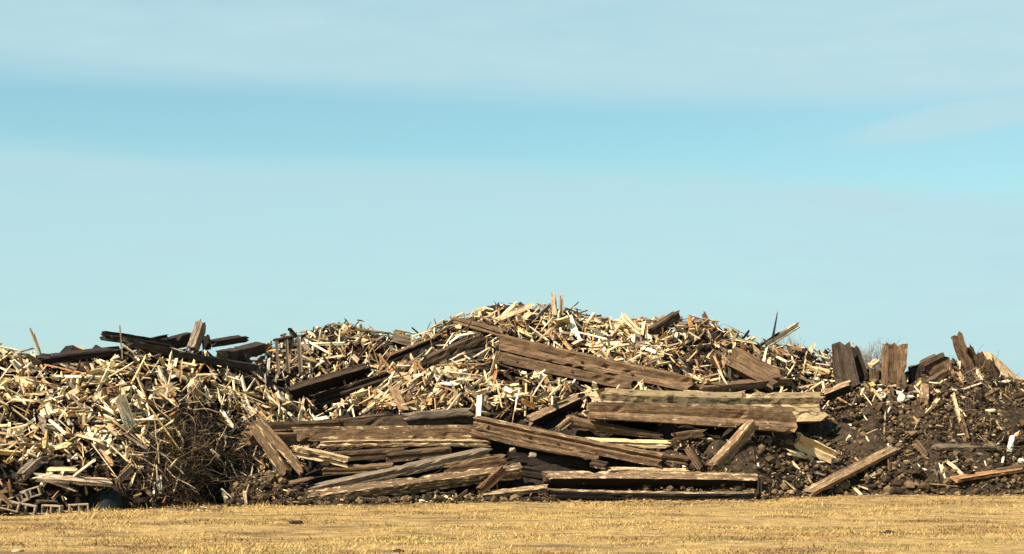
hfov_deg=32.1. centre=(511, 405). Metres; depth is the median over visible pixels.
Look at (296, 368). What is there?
weathered plank
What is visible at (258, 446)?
weathered plank
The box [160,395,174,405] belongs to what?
weathered plank
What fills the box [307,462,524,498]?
weathered timber
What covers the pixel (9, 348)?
broken board
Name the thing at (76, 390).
broken board
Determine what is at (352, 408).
broken board
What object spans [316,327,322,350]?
broken board
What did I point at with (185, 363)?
broken board
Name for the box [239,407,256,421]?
broken board
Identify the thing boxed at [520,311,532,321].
broken board
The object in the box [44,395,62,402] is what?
broken board
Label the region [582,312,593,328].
broken board
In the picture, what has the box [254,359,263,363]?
weathered plank
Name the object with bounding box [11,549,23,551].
stone
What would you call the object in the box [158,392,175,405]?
broken board
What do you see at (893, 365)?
timber post
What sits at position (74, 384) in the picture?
weathered plank
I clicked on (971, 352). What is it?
plank
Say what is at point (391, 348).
weathered plank
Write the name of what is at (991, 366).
plank
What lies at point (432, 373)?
weathered plank
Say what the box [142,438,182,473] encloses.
branch
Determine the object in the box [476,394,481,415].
broken board
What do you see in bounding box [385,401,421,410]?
broken board
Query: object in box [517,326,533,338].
plank
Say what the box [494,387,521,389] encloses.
broken board
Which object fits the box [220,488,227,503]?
broken board
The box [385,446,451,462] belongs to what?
plank
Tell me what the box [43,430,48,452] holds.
broken board
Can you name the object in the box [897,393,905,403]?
bag
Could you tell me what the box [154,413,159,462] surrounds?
branch
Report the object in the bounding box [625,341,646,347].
weathered plank
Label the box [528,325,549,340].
broken board
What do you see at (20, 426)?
broken board
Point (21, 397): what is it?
broken board
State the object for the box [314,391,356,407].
weathered timber
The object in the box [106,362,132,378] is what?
broken board
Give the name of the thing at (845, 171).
sky
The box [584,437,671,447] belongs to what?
split timber
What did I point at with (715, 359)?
weathered plank
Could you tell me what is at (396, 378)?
weathered plank
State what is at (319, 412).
weathered plank
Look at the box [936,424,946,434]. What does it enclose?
weathered plank
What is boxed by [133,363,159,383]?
weathered plank
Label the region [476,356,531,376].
weathered plank
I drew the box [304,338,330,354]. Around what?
broken board
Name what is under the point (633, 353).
weathered plank
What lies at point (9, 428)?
broken board
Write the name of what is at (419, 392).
weathered plank
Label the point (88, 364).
weathered plank
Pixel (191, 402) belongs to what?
weathered plank
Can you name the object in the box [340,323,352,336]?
weathered plank
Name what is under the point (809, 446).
split timber
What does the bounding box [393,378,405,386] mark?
broken board
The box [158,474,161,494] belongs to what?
plank
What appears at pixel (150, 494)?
plank
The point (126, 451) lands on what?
broken board
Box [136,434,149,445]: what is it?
broken board
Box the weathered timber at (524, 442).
[468,427,599,459]
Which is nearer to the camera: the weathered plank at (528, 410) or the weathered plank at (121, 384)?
the weathered plank at (121, 384)
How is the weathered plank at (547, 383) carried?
on the broken wood
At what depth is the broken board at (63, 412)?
38.43 m
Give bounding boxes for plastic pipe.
[1006,436,1014,453]
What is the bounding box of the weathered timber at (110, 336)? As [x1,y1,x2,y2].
[99,331,171,348]
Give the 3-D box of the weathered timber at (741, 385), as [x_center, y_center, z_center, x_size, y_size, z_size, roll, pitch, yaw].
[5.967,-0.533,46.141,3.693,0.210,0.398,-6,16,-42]
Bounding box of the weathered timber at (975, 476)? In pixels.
[950,467,1023,482]
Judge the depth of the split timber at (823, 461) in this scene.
44.34 m
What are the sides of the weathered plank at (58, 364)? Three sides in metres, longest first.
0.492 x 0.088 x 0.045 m
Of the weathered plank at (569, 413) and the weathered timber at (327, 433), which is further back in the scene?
the weathered plank at (569, 413)
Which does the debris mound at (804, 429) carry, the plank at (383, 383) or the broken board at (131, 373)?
the plank at (383, 383)
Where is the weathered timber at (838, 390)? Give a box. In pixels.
[821,379,853,400]
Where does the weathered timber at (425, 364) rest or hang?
on the debris mound at (804, 429)
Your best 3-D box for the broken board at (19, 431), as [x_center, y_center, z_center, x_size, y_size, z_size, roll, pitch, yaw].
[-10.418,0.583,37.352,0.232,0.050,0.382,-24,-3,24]
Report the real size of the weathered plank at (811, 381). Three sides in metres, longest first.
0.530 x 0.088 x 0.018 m
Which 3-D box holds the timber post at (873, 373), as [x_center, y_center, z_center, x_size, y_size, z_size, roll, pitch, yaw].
[9.835,-0.783,48.381,0.261,0.439,0.284,5,-1,0]
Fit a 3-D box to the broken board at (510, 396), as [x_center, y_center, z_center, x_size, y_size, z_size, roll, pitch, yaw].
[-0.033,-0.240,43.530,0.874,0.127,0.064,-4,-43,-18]
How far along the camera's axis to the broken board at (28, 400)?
38.89 m
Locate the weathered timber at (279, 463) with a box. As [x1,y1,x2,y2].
[249,420,291,475]
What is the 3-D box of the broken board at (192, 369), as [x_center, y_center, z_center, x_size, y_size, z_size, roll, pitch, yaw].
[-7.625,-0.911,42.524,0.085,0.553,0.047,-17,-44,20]
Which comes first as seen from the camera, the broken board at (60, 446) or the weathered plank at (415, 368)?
the broken board at (60, 446)
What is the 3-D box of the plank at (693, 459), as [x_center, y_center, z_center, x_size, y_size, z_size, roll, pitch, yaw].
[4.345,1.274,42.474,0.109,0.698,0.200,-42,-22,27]
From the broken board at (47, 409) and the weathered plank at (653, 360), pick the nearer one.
the broken board at (47, 409)
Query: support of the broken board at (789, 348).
on the broken wood
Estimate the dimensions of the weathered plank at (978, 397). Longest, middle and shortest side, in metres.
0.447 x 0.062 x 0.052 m
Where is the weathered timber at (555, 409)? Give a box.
[523,393,582,425]
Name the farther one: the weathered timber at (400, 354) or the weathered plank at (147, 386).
the weathered timber at (400, 354)
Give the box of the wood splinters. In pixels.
[1,493,1020,515]
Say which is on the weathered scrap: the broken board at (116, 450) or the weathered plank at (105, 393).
the broken board at (116, 450)
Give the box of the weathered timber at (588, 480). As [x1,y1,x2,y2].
[542,471,758,491]
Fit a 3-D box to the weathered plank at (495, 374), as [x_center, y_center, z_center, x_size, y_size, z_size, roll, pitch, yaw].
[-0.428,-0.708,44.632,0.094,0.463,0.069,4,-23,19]
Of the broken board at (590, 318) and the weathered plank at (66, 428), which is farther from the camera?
the broken board at (590, 318)
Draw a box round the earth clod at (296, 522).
[288,520,303,523]
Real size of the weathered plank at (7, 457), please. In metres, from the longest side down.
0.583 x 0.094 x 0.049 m
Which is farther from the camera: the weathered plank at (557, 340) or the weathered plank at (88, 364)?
the weathered plank at (557, 340)
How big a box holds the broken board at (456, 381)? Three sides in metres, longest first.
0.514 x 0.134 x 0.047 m
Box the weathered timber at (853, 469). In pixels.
[801,444,900,496]
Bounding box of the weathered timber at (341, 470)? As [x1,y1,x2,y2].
[318,462,392,474]
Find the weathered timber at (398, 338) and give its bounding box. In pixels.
[390,332,411,345]
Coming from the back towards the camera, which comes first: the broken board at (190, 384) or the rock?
the rock
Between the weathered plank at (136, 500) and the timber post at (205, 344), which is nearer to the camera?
the weathered plank at (136, 500)
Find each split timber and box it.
[151,334,169,339]
[292,445,349,467]
[310,474,354,483]
[503,452,597,471]
[521,467,542,478]
[555,416,572,430]
[565,415,663,438]
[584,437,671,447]
[589,459,608,469]
[624,429,650,438]
[669,429,706,440]
[787,449,813,460]
[794,432,839,462]
[815,459,839,462]
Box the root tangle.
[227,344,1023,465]
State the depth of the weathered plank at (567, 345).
45.99 m
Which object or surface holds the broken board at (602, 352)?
on the weathered scrap
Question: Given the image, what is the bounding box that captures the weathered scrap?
[0,301,1023,514]
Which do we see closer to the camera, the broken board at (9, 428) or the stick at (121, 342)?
the broken board at (9, 428)
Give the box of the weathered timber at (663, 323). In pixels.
[648,310,680,334]
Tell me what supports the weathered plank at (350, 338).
on the weathered scrap
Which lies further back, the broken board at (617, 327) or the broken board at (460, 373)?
the broken board at (617, 327)
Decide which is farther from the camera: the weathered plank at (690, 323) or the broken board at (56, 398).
the weathered plank at (690, 323)
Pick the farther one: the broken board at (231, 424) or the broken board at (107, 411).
the broken board at (231, 424)
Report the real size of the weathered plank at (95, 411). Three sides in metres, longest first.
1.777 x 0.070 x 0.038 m
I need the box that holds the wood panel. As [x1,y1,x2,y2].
[34,473,113,486]
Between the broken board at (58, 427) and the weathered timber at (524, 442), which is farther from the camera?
the weathered timber at (524, 442)
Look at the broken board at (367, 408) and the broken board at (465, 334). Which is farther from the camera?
the broken board at (465, 334)
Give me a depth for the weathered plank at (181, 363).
41.36 m
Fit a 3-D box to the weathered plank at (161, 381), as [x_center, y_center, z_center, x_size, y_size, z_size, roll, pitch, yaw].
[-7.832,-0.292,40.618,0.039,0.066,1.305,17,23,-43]
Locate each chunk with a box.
[33,456,48,463]
[48,459,63,466]
[509,448,515,452]
[528,452,535,457]
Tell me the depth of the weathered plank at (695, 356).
46.48 m
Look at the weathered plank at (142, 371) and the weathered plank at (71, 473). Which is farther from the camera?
the weathered plank at (142, 371)
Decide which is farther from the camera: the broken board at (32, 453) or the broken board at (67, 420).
the broken board at (67, 420)
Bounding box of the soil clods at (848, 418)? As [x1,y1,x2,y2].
[225,359,1023,506]
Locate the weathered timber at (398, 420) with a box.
[309,408,475,425]
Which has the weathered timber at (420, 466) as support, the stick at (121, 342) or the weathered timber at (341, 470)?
the weathered timber at (341, 470)
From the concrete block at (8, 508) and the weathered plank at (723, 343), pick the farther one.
the weathered plank at (723, 343)
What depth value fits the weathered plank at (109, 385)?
40.06 m
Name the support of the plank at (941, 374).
on the soil mound at (844, 430)
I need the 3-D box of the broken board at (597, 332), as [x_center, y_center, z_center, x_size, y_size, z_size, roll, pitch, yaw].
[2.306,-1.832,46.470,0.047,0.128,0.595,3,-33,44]
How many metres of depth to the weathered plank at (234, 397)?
42.48 m
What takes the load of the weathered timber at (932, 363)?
on the soil mound at (844, 430)
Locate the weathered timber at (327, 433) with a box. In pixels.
[291,425,488,441]
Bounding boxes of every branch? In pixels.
[139,457,167,480]
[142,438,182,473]
[153,399,183,443]
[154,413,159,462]
[156,465,159,496]
[178,374,212,401]
[187,407,232,412]
[198,415,207,449]
[215,415,232,459]
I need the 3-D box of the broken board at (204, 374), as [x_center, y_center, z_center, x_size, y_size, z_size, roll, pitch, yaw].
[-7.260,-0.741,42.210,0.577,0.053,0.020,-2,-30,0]
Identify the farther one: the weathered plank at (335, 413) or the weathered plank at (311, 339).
the weathered plank at (311, 339)
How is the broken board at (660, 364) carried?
on the timber slab at (601, 365)
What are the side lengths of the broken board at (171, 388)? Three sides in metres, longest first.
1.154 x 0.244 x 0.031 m
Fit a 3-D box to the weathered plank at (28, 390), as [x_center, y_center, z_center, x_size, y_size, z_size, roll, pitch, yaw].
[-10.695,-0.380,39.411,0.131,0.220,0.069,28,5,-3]
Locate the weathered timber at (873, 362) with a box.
[867,358,881,367]
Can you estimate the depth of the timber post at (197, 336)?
43.20 m
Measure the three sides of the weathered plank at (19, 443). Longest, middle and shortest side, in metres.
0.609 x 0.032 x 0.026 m
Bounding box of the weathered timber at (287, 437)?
[240,431,313,445]
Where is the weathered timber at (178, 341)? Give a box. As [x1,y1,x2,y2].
[164,332,203,348]
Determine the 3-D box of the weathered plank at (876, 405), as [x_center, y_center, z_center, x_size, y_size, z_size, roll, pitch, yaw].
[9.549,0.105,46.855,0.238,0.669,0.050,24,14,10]
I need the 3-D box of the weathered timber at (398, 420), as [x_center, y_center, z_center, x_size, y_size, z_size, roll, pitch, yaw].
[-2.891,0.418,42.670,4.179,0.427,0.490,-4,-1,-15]
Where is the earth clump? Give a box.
[909,464,923,474]
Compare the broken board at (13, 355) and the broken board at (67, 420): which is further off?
the broken board at (13, 355)
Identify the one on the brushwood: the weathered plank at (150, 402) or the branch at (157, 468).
the branch at (157, 468)
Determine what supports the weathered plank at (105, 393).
on the broken wood
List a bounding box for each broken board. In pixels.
[0,346,19,350]
[0,351,13,361]
[0,355,25,356]
[0,432,17,436]
[0,449,20,455]
[2,424,26,431]
[6,430,23,437]
[7,422,10,435]
[9,376,33,392]
[9,390,37,406]
[10,360,20,369]
[13,398,56,402]
[13,408,37,427]
[14,428,27,439]
[18,442,41,462]
[26,450,35,457]
[29,328,41,354]
[31,432,50,445]
[35,382,46,397]
[36,388,53,396]
[39,409,58,414]
[40,471,53,486]
[42,402,52,418]
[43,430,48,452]
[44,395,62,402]
[46,424,54,428]
[47,467,76,470]
[48,419,65,434]
[48,442,71,451]
[50,375,102,378]
[56,402,69,425]
[58,386,66,396]
[58,407,67,421]
[66,387,79,398]
[67,406,82,416]
[69,396,88,406]
[72,459,94,476]
[75,433,101,441]
[82,413,91,428]
[82,414,86,425]
[84,432,100,436]
[85,367,104,376]
[90,418,166,422]
[91,358,120,375]
[91,443,125,488]
[93,434,111,446]
[95,369,107,393]
[99,360,125,374]
[99,405,116,416]
[104,402,114,414]
[105,423,121,436]
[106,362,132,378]
[109,417,125,428]
[109,444,128,461]
[112,369,148,376]
[115,383,125,394]
[116,393,137,431]
[122,345,156,370]
[125,445,128,457]
[127,355,145,390]
[129,471,136,486]
[136,377,145,395]
[136,415,153,424]
[136,424,156,427]
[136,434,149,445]
[141,426,145,435]
[149,406,181,453]
[153,382,176,399]
[154,357,196,365]
[156,418,174,432]
[157,366,167,383]
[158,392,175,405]
[159,357,165,368]
[165,369,202,384]
[167,351,172,369]
[173,358,177,367]
[181,373,198,392]
[187,378,194,387]
[190,359,194,373]
[196,363,204,373]
[196,373,215,375]
[216,389,230,392]
[217,383,264,403]
[219,393,225,415]
[220,410,233,427]
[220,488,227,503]
[223,368,240,379]
[224,376,239,383]
[235,395,253,415]
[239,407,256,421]
[240,375,251,417]
[240,390,259,397]
[243,490,246,504]
[249,370,264,381]
[266,358,269,376]
[266,401,277,406]
[268,396,285,411]
[292,342,347,345]
[298,411,302,420]
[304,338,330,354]
[307,416,327,420]
[310,356,324,371]
[314,354,344,359]
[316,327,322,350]
[348,337,368,342]
[350,390,367,398]
[350,399,354,416]
[351,354,359,363]
[359,402,375,414]
[375,397,391,399]
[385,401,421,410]
[388,362,400,381]
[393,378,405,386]
[394,329,421,334]
[397,372,412,381]
[404,348,431,381]
[427,391,437,397]
[433,383,440,390]
[434,390,443,397]
[437,363,478,365]
[439,382,458,385]
[442,363,462,377]
[444,371,481,375]
[447,392,461,409]
[449,335,459,343]
[450,380,467,383]
[450,382,461,407]
[455,332,473,336]
[457,377,475,380]
[470,391,493,412]
[476,388,488,394]
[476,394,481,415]
[481,411,497,414]
[485,351,499,387]
[493,302,533,321]
[493,392,526,398]
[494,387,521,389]
[496,380,502,409]
[502,386,511,392]
[514,393,518,411]
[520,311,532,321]
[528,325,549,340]
[532,376,544,395]
[533,371,546,379]
[539,327,552,339]
[544,384,561,399]
[555,316,570,324]
[568,315,580,338]
[578,331,605,339]
[579,348,607,349]
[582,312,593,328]
[587,341,623,347]
[592,382,597,388]
[594,329,605,341]
[598,347,608,358]
[609,323,622,339]
[611,319,651,325]
[617,344,634,347]
[631,334,635,341]
[640,321,645,334]
[640,346,656,353]
[655,361,670,366]
[685,373,706,382]
[686,328,695,337]
[701,318,719,322]
[718,370,729,390]
[732,338,756,344]
[750,342,766,361]
[763,347,767,360]
[775,356,786,362]
[783,480,800,493]
[786,344,792,356]
[805,381,822,391]
[809,342,815,351]
[813,366,830,372]
[872,389,881,399]
[939,463,945,477]
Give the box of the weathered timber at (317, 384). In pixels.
[284,363,370,398]
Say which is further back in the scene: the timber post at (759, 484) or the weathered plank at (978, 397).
the weathered plank at (978, 397)
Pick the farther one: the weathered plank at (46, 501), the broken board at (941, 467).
the broken board at (941, 467)
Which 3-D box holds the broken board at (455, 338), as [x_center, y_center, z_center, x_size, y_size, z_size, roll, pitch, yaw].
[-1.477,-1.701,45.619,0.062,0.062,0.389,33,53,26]
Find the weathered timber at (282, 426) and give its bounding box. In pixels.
[245,419,344,430]
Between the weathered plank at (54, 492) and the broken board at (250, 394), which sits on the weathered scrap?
the broken board at (250, 394)
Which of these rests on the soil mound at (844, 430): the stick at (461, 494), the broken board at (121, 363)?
the stick at (461, 494)
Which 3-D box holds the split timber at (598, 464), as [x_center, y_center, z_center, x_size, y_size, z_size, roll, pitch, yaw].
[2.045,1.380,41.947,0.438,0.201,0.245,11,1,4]
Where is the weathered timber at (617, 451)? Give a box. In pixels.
[473,416,664,467]
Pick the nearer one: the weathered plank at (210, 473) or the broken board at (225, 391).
the weathered plank at (210, 473)
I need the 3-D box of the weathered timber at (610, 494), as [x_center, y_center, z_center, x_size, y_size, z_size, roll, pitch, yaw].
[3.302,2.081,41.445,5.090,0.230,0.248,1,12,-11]
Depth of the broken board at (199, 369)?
42.70 m
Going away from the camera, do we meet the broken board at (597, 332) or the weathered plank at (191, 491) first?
the weathered plank at (191, 491)
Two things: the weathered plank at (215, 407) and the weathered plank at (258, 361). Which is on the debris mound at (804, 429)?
the weathered plank at (215, 407)
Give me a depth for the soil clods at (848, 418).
44.26 m
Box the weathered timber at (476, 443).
[316,438,491,447]
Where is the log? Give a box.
[15,457,42,480]
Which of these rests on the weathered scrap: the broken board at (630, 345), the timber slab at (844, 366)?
the broken board at (630, 345)
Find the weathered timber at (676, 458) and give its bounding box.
[633,450,690,464]
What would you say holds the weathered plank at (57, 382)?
on the weathered scrap
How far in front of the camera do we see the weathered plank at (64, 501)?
36.60 m
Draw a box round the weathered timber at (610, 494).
[547,488,757,500]
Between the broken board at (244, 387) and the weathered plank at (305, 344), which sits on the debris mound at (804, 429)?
the broken board at (244, 387)
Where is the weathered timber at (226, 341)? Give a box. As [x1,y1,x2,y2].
[209,335,248,346]
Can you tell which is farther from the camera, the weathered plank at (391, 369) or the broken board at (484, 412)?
the weathered plank at (391, 369)
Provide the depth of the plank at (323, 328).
48.59 m
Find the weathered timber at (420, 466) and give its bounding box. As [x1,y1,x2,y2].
[303,447,491,490]
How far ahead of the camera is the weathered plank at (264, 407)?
43.04 m
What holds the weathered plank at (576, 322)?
on the debris mound at (804, 429)
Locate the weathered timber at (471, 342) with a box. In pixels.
[424,333,487,367]
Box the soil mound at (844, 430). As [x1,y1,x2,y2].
[231,367,1023,506]
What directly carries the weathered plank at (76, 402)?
on the weathered scrap
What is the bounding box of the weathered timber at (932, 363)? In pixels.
[909,352,949,376]
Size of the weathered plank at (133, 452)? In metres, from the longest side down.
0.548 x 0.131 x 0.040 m
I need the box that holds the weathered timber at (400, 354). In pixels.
[384,333,444,363]
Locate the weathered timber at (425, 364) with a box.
[399,348,484,371]
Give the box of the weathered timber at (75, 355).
[36,346,123,365]
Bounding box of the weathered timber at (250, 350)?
[216,342,265,360]
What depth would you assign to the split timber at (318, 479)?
40.97 m
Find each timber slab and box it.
[401,408,473,420]
[494,334,694,389]
[497,351,634,388]
[583,402,796,433]
[586,388,827,422]
[726,346,782,392]
[831,341,859,387]
[851,345,868,381]
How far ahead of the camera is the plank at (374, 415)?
42.41 m
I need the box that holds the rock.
[1017,458,1023,463]
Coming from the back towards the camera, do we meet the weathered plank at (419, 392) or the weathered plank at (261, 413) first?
the weathered plank at (419, 392)
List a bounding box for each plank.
[0,408,6,423]
[0,437,5,449]
[0,478,28,492]
[0,489,14,492]
[0,491,13,505]
[1,396,22,424]
[3,455,10,470]
[4,436,8,449]
[7,480,12,496]
[8,439,31,442]
[9,478,15,487]
[10,404,16,425]
[13,435,26,452]
[16,392,23,405]
[17,353,26,376]
[18,443,41,446]
[22,354,41,362]
[25,383,32,392]
[26,362,47,372]
[29,376,61,385]
[29,378,59,389]
[36,500,57,501]
[37,415,46,434]
[39,401,69,411]
[40,483,50,505]
[44,364,85,374]
[44,426,60,432]
[45,394,60,415]
[48,488,62,495]
[49,434,54,453]
[50,362,70,365]
[51,483,78,491]
[51,490,63,496]
[54,436,57,454]
[54,447,71,456]
[61,495,67,507]
[62,447,77,451]
[65,364,76,370]
[65,381,80,401]
[65,425,81,452]
[65,433,79,437]
[66,380,79,393]
[66,436,78,442]
[66,485,86,493]
[67,407,91,409]
[67,470,78,475]
[69,374,85,405]
[70,394,82,409]
[72,406,84,429]
[75,360,80,370]
[75,490,77,503]
[76,412,88,427]
[81,458,85,467]
[82,361,90,369]
[84,374,94,387]
[90,430,110,460]
[91,383,132,391]
[92,392,115,415]
[92,459,107,487]
[95,436,113,466]
[99,365,117,379]
[100,386,110,405]
[105,380,116,394]
[106,468,119,477]
[107,380,134,388]
[109,403,133,408]
[109,443,116,452]
[117,424,147,447]
[117,466,133,483]
[121,432,148,450]
[122,444,141,460]
[128,397,146,410]
[128,500,144,504]
[130,355,147,371]
[132,384,146,399]
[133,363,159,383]
[134,351,147,357]
[134,490,139,508]
[135,393,142,409]
[136,481,153,498]
[143,379,151,399]
[147,399,157,406]
[158,378,178,409]
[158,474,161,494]
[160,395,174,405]
[160,442,220,480]
[167,407,182,419]
[172,368,192,376]
[172,497,191,502]
[176,397,191,402]
[178,401,203,404]
[179,358,182,381]
[183,487,204,503]
[186,383,199,395]
[197,385,213,394]
[214,404,219,422]
[216,396,222,410]
[226,413,237,422]
[231,387,238,406]
[243,421,260,450]
[250,398,267,414]
[252,402,271,410]
[253,456,272,470]
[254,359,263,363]
[258,411,266,417]
[260,459,263,471]
[273,336,294,342]
[273,393,282,416]
[281,365,307,372]
[288,328,297,337]
[289,477,314,485]
[301,342,313,354]
[302,337,324,341]
[302,359,323,364]
[307,411,331,412]
[316,325,328,335]
[323,356,329,367]
[330,342,340,353]
[331,410,338,418]
[331,447,405,460]
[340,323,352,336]
[340,412,392,420]
[345,337,355,340]
[353,328,390,333]
[355,396,366,405]
[358,398,367,408]
[369,336,379,365]
[371,347,383,352]
[374,368,389,374]
[376,372,396,388]
[377,353,397,375]
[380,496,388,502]
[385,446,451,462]
[387,385,408,410]
[388,360,405,370]
[389,344,393,366]
[392,377,402,380]
[397,380,410,387]
[401,358,421,369]
[401,381,423,394]
[404,391,412,401]
[412,352,422,357]
[413,362,417,378]
[415,388,423,404]
[426,371,435,383]
[437,340,445,348]
[439,359,447,363]
[442,326,455,333]
[443,327,465,341]
[463,314,473,338]
[468,369,494,389]
[468,373,493,382]
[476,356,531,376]
[476,465,507,494]
[479,484,548,497]
[488,400,520,415]
[489,413,511,421]
[492,369,497,383]
[494,379,519,382]
[500,302,519,319]
[501,371,512,380]
[505,398,507,412]
[506,396,516,415]
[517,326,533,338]
[520,408,531,413]
[521,398,534,409]
[533,332,538,341]
[533,391,547,401]
[536,302,551,317]
[544,377,551,391]
[553,326,559,343]
[554,322,567,329]
[560,337,572,349]
[565,411,577,416]
[569,315,597,341]
[571,383,584,391]
[574,411,587,417]
[605,467,688,471]
[617,352,647,355]
[620,312,640,333]
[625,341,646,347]
[628,328,654,343]
[646,358,658,365]
[666,342,680,347]
[668,354,690,364]
[669,319,703,327]
[674,324,686,332]
[676,328,687,342]
[684,447,702,470]
[687,315,692,328]
[687,347,701,362]
[701,373,718,378]
[702,310,713,331]
[708,359,734,380]
[709,347,723,356]
[713,353,722,374]
[721,340,731,345]
[741,342,745,350]
[761,332,779,345]
[765,322,799,347]
[772,313,777,341]
[791,346,801,350]
[796,383,816,388]
[800,377,815,382]
[802,364,825,374]
[814,472,825,476]
[871,397,882,410]
[914,439,927,457]
[926,369,950,383]
[930,443,1001,450]
[931,483,960,487]
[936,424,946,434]
[944,360,951,377]
[947,461,962,474]
[952,392,960,422]
[957,371,964,380]
[960,413,969,442]
[967,345,980,366]
[976,393,982,407]
[977,351,989,367]
[982,438,1003,454]
[983,352,1023,383]
[984,388,1000,399]
[985,358,1000,376]
[994,464,1023,469]
[1007,378,1023,382]
[1008,392,1023,400]
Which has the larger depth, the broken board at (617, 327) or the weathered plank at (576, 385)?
the broken board at (617, 327)
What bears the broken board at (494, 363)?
on the weathered scrap
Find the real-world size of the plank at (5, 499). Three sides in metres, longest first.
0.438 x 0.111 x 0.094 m
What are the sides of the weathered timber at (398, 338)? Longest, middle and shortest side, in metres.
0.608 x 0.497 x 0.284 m
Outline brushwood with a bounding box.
[97,382,271,507]
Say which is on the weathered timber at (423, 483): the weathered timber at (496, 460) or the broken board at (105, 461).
the weathered timber at (496, 460)
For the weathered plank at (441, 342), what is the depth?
46.58 m
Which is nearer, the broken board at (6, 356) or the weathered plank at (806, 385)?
the broken board at (6, 356)
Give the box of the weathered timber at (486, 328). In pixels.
[452,317,511,334]
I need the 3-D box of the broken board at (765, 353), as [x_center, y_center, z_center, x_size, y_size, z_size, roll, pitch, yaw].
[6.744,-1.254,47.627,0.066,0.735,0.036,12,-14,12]
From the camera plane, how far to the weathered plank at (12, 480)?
36.44 m
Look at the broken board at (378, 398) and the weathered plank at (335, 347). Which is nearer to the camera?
the broken board at (378, 398)
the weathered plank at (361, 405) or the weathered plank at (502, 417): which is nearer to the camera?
the weathered plank at (502, 417)
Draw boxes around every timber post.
[187,319,205,352]
[202,334,210,349]
[551,292,556,316]
[559,295,562,314]
[756,476,761,493]
[868,369,879,381]
[880,343,907,389]
[908,365,924,384]
[920,383,928,404]
[951,331,974,370]
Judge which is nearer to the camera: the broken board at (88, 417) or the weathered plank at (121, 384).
the broken board at (88, 417)
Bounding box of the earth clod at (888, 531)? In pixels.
[882,530,894,533]
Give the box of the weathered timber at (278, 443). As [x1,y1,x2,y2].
[256,417,306,474]
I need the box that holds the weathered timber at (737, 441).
[706,419,758,470]
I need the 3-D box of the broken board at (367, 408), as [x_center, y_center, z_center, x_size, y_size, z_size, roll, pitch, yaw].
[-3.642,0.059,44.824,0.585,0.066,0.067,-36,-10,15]
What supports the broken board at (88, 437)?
on the weathered scrap
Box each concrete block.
[0,498,20,512]
[8,491,30,507]
[15,502,37,514]
[20,485,42,500]
[41,504,63,513]
[68,503,88,512]
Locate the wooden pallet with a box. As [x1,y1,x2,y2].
[273,338,309,373]
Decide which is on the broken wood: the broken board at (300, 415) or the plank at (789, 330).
the broken board at (300, 415)
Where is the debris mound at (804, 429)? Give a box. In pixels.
[0,302,832,514]
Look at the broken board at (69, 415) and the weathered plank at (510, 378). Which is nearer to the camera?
the broken board at (69, 415)
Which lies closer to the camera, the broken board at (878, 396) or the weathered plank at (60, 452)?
the weathered plank at (60, 452)
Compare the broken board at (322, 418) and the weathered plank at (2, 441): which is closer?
the weathered plank at (2, 441)
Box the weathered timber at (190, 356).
[122,337,259,370]
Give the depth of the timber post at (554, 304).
47.66 m
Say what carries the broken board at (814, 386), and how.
on the weathered scrap
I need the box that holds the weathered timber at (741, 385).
[690,377,792,391]
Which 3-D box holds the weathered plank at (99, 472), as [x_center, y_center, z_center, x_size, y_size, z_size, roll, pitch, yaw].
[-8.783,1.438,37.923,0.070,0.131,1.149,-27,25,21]
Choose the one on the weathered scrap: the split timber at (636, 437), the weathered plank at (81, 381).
the weathered plank at (81, 381)
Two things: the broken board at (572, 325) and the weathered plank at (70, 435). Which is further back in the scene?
the broken board at (572, 325)
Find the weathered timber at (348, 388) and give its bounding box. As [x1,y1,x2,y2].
[309,372,388,402]
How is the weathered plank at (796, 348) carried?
on the weathered scrap
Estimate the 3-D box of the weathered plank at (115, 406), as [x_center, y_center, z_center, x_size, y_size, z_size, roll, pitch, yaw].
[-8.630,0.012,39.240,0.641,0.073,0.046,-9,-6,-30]
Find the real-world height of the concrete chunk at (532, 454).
0.146 m
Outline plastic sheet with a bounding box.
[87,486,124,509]
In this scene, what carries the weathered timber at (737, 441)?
on the soil mound at (844, 430)
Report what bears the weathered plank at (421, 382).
on the weathered scrap
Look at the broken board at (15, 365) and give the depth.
40.37 m
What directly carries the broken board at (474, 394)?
on the weathered scrap
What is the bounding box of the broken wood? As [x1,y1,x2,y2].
[0,303,1023,501]
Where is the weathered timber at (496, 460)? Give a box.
[440,454,508,472]
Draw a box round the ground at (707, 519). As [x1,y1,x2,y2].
[0,495,1023,553]
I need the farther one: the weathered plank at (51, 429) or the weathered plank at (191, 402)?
the weathered plank at (191, 402)
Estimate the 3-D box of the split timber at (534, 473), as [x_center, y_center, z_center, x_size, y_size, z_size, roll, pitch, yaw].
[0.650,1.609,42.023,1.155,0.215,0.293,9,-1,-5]
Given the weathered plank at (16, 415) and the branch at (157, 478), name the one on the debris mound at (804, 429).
the branch at (157, 478)
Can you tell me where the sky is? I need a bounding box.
[0,0,1023,378]
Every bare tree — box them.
[765,325,814,354]
[858,337,903,369]
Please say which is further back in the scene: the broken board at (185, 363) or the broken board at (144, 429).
the broken board at (185, 363)
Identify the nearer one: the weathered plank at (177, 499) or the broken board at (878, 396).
the weathered plank at (177, 499)
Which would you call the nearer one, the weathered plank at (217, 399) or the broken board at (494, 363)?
the weathered plank at (217, 399)
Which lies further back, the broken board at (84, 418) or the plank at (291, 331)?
the plank at (291, 331)
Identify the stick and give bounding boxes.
[119,325,122,358]
[452,489,467,501]
[524,374,527,416]
[691,446,702,464]
[991,355,998,378]
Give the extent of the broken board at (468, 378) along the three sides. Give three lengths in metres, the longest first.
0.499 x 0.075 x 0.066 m
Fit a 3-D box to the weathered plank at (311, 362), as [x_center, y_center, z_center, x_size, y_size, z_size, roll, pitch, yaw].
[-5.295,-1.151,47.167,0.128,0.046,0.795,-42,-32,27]

